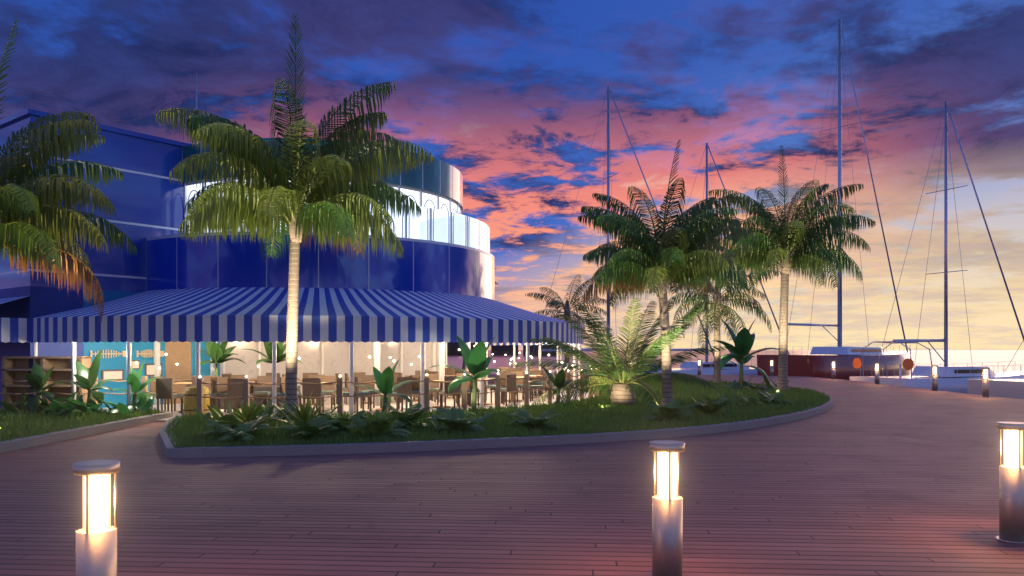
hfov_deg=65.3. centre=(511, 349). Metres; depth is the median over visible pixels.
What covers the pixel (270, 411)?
shrub trunk base
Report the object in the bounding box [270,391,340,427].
lime bromeliad
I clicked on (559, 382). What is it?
terrace plant
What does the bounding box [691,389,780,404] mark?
shrub
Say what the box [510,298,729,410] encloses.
low cycad palm
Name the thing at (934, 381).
bollard
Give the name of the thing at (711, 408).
edge fern
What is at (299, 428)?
shrub
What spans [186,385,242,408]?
chair
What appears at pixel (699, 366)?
bollard
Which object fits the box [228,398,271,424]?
lime bromeliad
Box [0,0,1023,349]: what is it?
sky
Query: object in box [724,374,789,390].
shrub
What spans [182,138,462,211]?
cylinder building band
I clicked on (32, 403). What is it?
shrub
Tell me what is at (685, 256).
palm tree
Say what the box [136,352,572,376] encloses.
terrace string light bulbs
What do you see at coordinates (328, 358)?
wall
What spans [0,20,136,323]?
palm tree
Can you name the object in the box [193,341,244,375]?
plant
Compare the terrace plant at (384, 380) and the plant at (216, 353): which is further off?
the plant at (216, 353)
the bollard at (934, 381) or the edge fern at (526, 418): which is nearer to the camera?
the edge fern at (526, 418)
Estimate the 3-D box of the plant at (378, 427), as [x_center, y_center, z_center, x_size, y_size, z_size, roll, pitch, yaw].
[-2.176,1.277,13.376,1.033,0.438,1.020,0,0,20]
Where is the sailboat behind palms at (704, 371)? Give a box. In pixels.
[530,86,713,374]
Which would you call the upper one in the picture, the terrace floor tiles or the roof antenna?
the roof antenna
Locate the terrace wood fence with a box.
[0,365,598,415]
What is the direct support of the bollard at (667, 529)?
on the boardwalk at (858, 478)
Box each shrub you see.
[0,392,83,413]
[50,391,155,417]
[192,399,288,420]
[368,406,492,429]
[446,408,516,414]
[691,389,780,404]
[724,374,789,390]
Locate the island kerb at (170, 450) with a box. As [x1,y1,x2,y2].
[159,387,833,457]
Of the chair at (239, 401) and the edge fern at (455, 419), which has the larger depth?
the chair at (239, 401)
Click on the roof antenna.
(196, 90)
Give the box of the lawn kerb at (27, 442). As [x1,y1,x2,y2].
[0,410,172,452]
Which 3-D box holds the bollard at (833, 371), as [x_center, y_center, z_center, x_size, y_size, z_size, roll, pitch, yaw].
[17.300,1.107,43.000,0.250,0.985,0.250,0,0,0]
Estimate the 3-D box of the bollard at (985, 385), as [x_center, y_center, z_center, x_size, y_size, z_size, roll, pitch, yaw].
[16.000,1.107,27.000,0.250,0.985,0.250,0,0,0]
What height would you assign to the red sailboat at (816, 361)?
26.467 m
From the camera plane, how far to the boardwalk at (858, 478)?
8.30 m
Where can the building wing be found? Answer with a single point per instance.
(145, 196)
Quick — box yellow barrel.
[183,387,210,414]
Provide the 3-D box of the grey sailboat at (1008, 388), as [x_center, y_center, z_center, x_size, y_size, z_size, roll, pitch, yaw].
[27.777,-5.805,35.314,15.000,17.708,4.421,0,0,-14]
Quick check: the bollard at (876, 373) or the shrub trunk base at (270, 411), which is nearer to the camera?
the shrub trunk base at (270, 411)
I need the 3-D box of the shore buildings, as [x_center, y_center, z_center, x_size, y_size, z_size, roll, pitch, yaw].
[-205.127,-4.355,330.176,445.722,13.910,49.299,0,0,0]
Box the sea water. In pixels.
[447,350,1023,375]
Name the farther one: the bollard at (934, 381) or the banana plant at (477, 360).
the bollard at (934, 381)
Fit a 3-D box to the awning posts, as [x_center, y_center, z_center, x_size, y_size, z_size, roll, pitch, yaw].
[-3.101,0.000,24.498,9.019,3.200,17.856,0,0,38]
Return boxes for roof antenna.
[196,72,196,108]
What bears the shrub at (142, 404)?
on the lawn grass at (14, 419)
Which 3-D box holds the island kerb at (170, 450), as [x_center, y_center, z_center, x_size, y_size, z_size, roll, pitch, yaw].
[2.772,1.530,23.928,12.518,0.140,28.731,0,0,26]
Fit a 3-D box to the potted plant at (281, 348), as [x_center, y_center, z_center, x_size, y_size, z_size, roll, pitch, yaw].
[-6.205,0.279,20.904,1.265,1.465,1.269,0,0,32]
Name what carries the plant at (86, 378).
on the lawn grass at (14, 419)
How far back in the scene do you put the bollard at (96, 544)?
4.29 m
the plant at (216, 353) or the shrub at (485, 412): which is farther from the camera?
the plant at (216, 353)
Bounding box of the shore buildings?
[447,342,556,355]
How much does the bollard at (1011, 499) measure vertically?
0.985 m
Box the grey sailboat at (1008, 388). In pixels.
[967,340,1023,398]
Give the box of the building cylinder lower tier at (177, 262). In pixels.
[146,231,494,299]
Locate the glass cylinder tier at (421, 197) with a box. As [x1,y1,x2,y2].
[184,177,460,233]
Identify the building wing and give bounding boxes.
[0,108,191,291]
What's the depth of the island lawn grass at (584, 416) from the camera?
16.39 m
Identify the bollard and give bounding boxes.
[73,460,119,575]
[650,440,684,575]
[697,359,700,374]
[770,360,773,375]
[831,361,835,378]
[874,363,879,383]
[931,365,938,390]
[981,368,989,396]
[996,422,1023,543]
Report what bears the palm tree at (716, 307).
on the island lawn grass at (584, 416)
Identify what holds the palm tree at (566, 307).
on the boardwalk at (858, 478)
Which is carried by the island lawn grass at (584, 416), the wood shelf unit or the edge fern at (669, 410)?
the edge fern at (669, 410)
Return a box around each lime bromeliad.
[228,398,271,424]
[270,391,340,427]
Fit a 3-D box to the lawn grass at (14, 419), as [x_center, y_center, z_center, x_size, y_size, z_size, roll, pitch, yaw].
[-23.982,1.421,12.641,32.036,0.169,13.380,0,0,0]
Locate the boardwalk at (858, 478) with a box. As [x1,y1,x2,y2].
[0,374,1023,575]
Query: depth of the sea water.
238.21 m
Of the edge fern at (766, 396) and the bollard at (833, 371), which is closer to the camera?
the edge fern at (766, 396)
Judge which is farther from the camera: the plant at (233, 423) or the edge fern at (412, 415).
the edge fern at (412, 415)
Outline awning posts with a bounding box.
[33,341,580,414]
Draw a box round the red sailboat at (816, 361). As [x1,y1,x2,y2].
[757,19,910,379]
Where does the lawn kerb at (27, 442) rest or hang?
on the boardwalk at (858, 478)
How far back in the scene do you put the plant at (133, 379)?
18.75 m
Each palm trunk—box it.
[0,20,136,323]
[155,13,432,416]
[462,268,497,369]
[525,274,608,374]
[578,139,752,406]
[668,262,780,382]
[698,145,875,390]
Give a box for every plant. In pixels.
[14,362,67,409]
[62,350,116,405]
[104,361,160,411]
[193,341,244,375]
[350,360,415,412]
[429,335,500,410]
[529,360,583,404]
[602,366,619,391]
[713,333,767,382]
[714,318,788,385]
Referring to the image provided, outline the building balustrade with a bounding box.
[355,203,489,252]
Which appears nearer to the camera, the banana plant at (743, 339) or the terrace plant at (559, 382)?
the terrace plant at (559, 382)
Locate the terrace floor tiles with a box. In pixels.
[99,388,593,420]
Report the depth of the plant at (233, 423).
13.44 m
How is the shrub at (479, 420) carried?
on the island lawn grass at (584, 416)
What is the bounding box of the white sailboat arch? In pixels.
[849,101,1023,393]
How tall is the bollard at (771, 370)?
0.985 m
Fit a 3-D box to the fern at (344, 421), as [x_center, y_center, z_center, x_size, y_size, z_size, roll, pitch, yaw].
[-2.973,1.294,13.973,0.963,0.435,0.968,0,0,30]
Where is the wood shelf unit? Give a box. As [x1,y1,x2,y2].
[2,356,90,410]
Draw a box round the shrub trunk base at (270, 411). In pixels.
[267,401,339,419]
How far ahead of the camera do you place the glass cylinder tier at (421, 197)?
24.16 m
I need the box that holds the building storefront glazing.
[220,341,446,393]
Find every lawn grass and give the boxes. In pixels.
[0,406,164,441]
[164,377,829,447]
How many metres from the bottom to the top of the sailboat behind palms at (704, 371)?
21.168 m
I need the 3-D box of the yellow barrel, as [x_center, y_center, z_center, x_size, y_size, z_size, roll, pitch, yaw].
[-7.250,1.230,18.400,0.590,0.720,0.590,0,0,0]
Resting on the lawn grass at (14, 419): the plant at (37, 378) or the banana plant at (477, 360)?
the plant at (37, 378)
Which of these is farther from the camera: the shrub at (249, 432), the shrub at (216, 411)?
the shrub at (216, 411)
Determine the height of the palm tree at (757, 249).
8.771 m
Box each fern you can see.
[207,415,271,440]
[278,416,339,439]
[318,410,372,436]
[384,403,430,426]
[429,407,484,431]
[506,408,561,428]
[642,399,691,420]
[689,398,731,415]
[756,391,792,403]
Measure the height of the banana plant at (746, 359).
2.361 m
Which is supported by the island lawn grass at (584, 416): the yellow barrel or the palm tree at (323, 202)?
the palm tree at (323, 202)
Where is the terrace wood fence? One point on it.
(246, 383)

